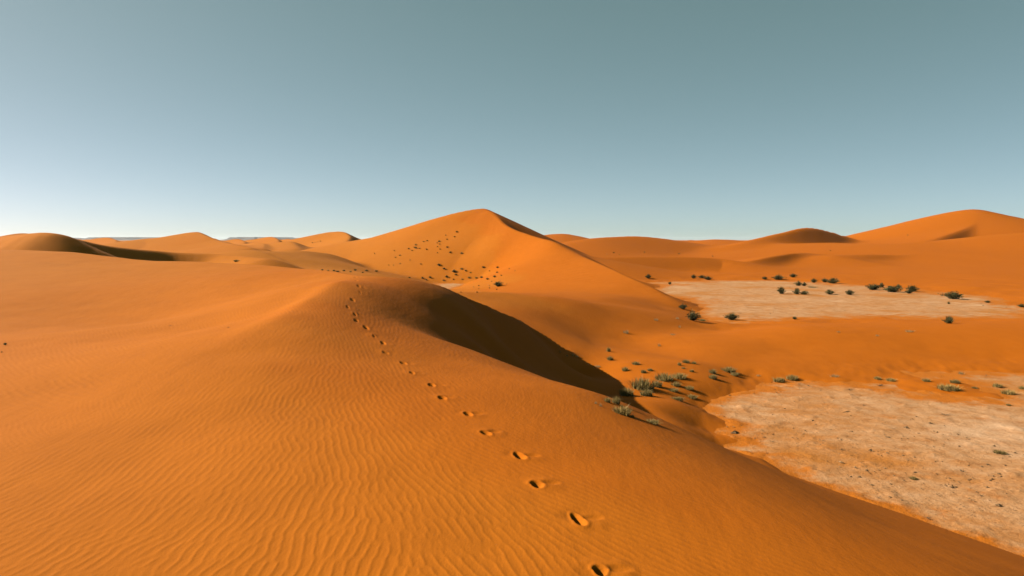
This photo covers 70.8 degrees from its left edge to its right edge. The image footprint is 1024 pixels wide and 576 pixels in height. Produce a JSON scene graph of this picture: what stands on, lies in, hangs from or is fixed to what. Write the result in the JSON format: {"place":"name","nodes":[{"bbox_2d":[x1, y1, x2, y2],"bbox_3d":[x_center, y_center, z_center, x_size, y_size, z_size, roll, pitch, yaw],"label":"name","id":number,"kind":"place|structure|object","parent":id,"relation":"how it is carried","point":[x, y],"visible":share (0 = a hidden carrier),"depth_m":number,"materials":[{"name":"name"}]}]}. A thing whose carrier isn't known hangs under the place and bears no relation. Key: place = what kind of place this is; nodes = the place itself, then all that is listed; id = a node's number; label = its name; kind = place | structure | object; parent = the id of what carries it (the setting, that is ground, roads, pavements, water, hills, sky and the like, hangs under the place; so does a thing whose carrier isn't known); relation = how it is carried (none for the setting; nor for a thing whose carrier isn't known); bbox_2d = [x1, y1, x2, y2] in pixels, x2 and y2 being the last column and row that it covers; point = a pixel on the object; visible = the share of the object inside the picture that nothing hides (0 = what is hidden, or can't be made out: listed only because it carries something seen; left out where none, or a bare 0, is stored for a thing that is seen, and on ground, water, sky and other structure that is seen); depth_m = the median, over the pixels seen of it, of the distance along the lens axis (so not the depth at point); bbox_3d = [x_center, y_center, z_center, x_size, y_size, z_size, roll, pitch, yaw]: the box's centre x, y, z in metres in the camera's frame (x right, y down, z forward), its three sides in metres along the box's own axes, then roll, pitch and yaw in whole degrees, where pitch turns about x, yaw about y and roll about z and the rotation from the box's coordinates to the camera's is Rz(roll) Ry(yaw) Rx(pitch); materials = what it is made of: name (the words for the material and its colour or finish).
{"place":"outdoors","nodes":[
{"label":"outdoors","id":0,"kind":"place"},
{"bbox_2d":[81,237,158,239],"bbox_3d":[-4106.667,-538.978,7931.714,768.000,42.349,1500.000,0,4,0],"label":"mesa","id":1,"kind":"structure","parent":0,"point":[126,238],"depth_m":7469.31,"materials":[{"name":"grey stone"}]},
{"bbox_2d":[224,237,293,240],"bbox_3d":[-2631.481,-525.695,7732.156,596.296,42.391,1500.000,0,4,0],"label":"mesa","id":2,"kind":"structure","parent":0,"point":[251,238],"depth_m":7284.68,"materials":[{"name":"grey stone"}]},
{"bbox_2d":[0,209,1023,575],"bbox_3d":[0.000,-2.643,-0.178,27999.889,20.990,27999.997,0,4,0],"label":"sand dunes","id":3,"kind":"structure","parent":0,"point":[272,407],"depth_m":8.64,"materials":[{"name":"orange sand"}]},
{"bbox_2d":[611,396,620,404],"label":"grass tussock","id":4,"kind":"object","parent":3,"relation":"on","point":[616,400],"depth_m":9.51,"materials":[{"name":"plant"}]},
{"bbox_2d":[610,405,631,415],"bbox_3d":[1.331,1.494,8.876,0.330,0.126,0.386,0,4,7],"label":"grass tussock","id":5,"kind":"object","parent":3,"relation":"on","point":[625,411],"depth_m":8.84,"materials":[{"name":"plant"}]},
{"bbox_2d":[617,386,639,396],"bbox_3d":[4.095,3.574,25.102,0.926,0.400,0.699,1,4,20],"label":"grass tussock","id":6,"kind":"object","parent":3,"relation":"on","point":[628,392],"depth_m":25.00,"materials":[{"name":"plant"}]},
{"bbox_2d":[626,375,656,390],"bbox_3d":[4.746,3.490,26.528,1.190,0.531,1.393,-4,5,-43],"label":"grass tussock","id":7,"kind":"object","parent":3,"relation":"on","point":[640,384],"depth_m":26.48,"materials":[{"name":"plant"}]},
{"bbox_2d":[639,389,652,396],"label":"grass tussock","id":8,"kind":"object","parent":3,"relation":"on","point":[645,392],"depth_m":25.23,"materials":[{"name":"plant"}]},
{"bbox_2d":[646,418,661,424],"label":"grass tussock","id":9,"kind":"object","parent":3,"relation":"on","point":[651,421],"depth_m":8.91,"materials":[{"name":"plant"}]},
{"bbox_2d":[652,379,663,387],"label":"grass tussock","id":10,"kind":"object","parent":3,"relation":"on","point":[659,384],"depth_m":27.11,"materials":[{"name":"plant"}]},
{"bbox_2d":[654,372,676,381],"bbox_3d":[5.964,3.483,28.545,1.280,0.327,1.087,3,5,35],"label":"grass tussock","id":11,"kind":"object","parent":3,"relation":"on","point":[663,377],"depth_m":28.39,"materials":[{"name":"plant"}]},
{"bbox_2d":[671,382,681,386],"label":"grass tussock","id":12,"kind":"object","parent":3,"relation":"on","point":[675,384],"depth_m":27.72,"materials":[{"name":"plant"}]},
{"bbox_2d":[671,397,685,400],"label":"grass tussock","id":13,"kind":"object","parent":3,"relation":"on","point":[679,398],"depth_m":25.61,"materials":[{"name":"plant"}]},
{"bbox_2d":[672,372,686,379],"bbox_3d":[6.623,3.477,28.920,1.001,0.300,0.755,4,5,45],"label":"grass tussock","id":14,"kind":"object","parent":3,"relation":"on","point":[679,376],"depth_m":28.82,"materials":[{"name":"plant"}]},
{"bbox_2d":[678,302,686,308],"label":"desert shrub","id":15,"kind":"object","parent":3,"relation":"on","point":[682,306],"visible":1,"depth_m":60.37,"materials":[{"name":"green plant"}]},
{"bbox_2d":[685,385,693,389],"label":"grass tussock","id":16,"kind":"object","parent":3,"relation":"on","point":[688,387],"depth_m":27.55,"materials":[{"name":"plant"}]},
{"bbox_2d":[685,310,700,320],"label":"desert shrub","id":17,"kind":"object","parent":3,"relation":"on","point":[693,316],"visible":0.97,"depth_m":49.15,"materials":[{"name":"green plant"}]},
{"bbox_2d":[708,374,717,379],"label":"grass tussock","id":18,"kind":"object","parent":3,"relation":"on","point":[713,377],"depth_m":29.39,"materials":[{"name":"plant"}]},
{"bbox_2d":[709,369,716,373],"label":"grass tussock","id":19,"kind":"object","parent":3,"relation":"on","point":[712,371],"depth_m":30.48,"materials":[{"name":"plant"}]},
{"bbox_2d":[721,365,736,372],"bbox_3d":[9.615,3.527,31.577,1.093,0.302,0.825,0,4,1],"label":"grass tussock","id":20,"kind":"object","parent":3,"relation":"on","point":[729,369],"depth_m":31.47,"materials":[{"name":"plant"}]},
{"bbox_2d":[786,374,798,379],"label":"grass tussock","id":21,"kind":"object","parent":3,"relation":"on","point":[792,377],"depth_m":30.99,"materials":[{"name":"plant"}]},
{"bbox_2d":[942,316,953,323],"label":"desert shrub","id":22,"kind":"object","parent":3,"relation":"on","point":[948,319],"visible":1,"depth_m":45.11,"materials":[{"name":"green plant"}]},
{"bbox_2d":[930,383,967,390],"bbox_3d":[17.479,3.925,28.696,1.479,0.246,1.256,-1,4,-10],"label":"grass tussock","id":23,"kind":"object","parent":3,"relation":"on","point":[948,387],"depth_m":28.58,"materials":[{"name":"plant"}]},
{"bbox_2d":[950,379,960,383],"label":"grass tussock","id":24,"kind":"object","parent":3,"relation":"on","point":[954,381],"depth_m":29.92,"materials":[{"name":"plant"}]},
{"bbox_2d":[0,0,1023,239],"label":"sky","id":25,"kind":"structure","parent":0,"point":[217,119],"materials":[{"name":"blue"}]},
{"bbox_2d":[433,280,1023,556],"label":"dry clay pan","id":26,"kind":"object","parent":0,"point":[989,422],"visible":0.22,"depth_m":23.49,"materials":[{"name":"beige soil"}]},
{"bbox_2d":[723,312,738,319],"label":"desert shrub","id":27,"kind":"object","parent":26,"relation":"on","point":[730,316],"visible":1,"depth_m":54.01,"materials":[{"name":"green plant"}]},
{"bbox_2d":[772,274,783,279],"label":"desert shrub","id":28,"kind":"object","parent":26,"relation":"on","point":[778,277],"visible":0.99,"depth_m":107.76,"materials":[{"name":"green plant"}]},
{"bbox_2d":[773,376,787,381],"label":"grass tussock","id":29,"kind":"object","parent":26,"relation":"on","point":[776,379],"depth_m":30.58,"materials":[{"name":"plant"}]},
{"bbox_2d":[777,286,784,293],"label":"desert shrub","id":30,"kind":"object","parent":26,"relation":"on","point":[781,290],"visible":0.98,"depth_m":80.28,"materials":[{"name":"green plant"}]},
{"bbox_2d":[792,288,800,293],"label":"desert shrub","id":31,"kind":"object","parent":26,"relation":"on","point":[796,291],"visible":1,"depth_m":79.47,"materials":[{"name":"green plant"}]},
{"bbox_2d":[825,289,834,293],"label":"desert shrub","id":32,"kind":"object","parent":26,"relation":"on","point":[829,291],"visible":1,"depth_m":79.34,"materials":[{"name":"green plant"}]},
{"bbox_2d":[827,276,839,283],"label":"desert shrub","id":33,"kind":"object","parent":26,"relation":"on","point":[832,280],"visible":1,"depth_m":99.47,"materials":[{"name":"green plant"}]},
{"bbox_2d":[669,284,1023,520],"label":"clay clods","id":34,"kind":"object","parent":26,"relation":"on","point":[736,432],"visible":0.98,"depth_m":20.31,"materials":[{"name":"beige soil"}]},
{"bbox_2d":[845,289,855,294],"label":"desert shrub","id":35,"kind":"object","parent":26,"relation":"on","point":[849,292],"visible":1,"depth_m":78.73,"materials":[{"name":"green plant"}]},
{"bbox_2d":[865,283,883,289],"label":"desert shrub","id":36,"kind":"object","parent":26,"relation":"on","point":[874,287],"visible":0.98,"depth_m":86.60,"materials":[{"name":"green plant"}]},
{"bbox_2d":[879,285,902,291],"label":"desert shrub","id":37,"kind":"object","parent":26,"relation":"on","point":[891,289],"visible":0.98,"depth_m":83.08,"materials":[{"name":"green plant"}]},
{"bbox_2d":[906,285,919,291],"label":"desert shrub","id":38,"kind":"object","parent":26,"relation":"on","point":[912,288],"visible":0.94,"depth_m":83.95,"materials":[{"name":"green plant"}]},
{"bbox_2d":[937,291,964,298],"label":"desert shrub","id":39,"kind":"object","parent":26,"relation":"on","point":[954,295],"visible":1,"depth_m":73.23,"materials":[{"name":"green plant"}]},
{"bbox_2d":[991,448,1007,454],"bbox_3d":[13.768,4.606,20.229,0.457,0.129,0.605,1,4,12],"label":"grass tussock","id":40,"kind":"object","parent":26,"relation":"on","point":[998,451],"depth_m":20.28,"materials":[{"name":"plant"}]},
{"bbox_2d":[992,383,1002,387],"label":"grass tussock","id":41,"kind":"object","parent":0,"point":[996,385],"depth_m":29.48,"materials":[{"name":"plant"}]},
{"bbox_2d":[998,389,1015,394],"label":"grass tussock","id":42,"kind":"object","parent":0,"point":[1008,391],"depth_m":28.11,"materials":[{"name":"plant"}]}
]}

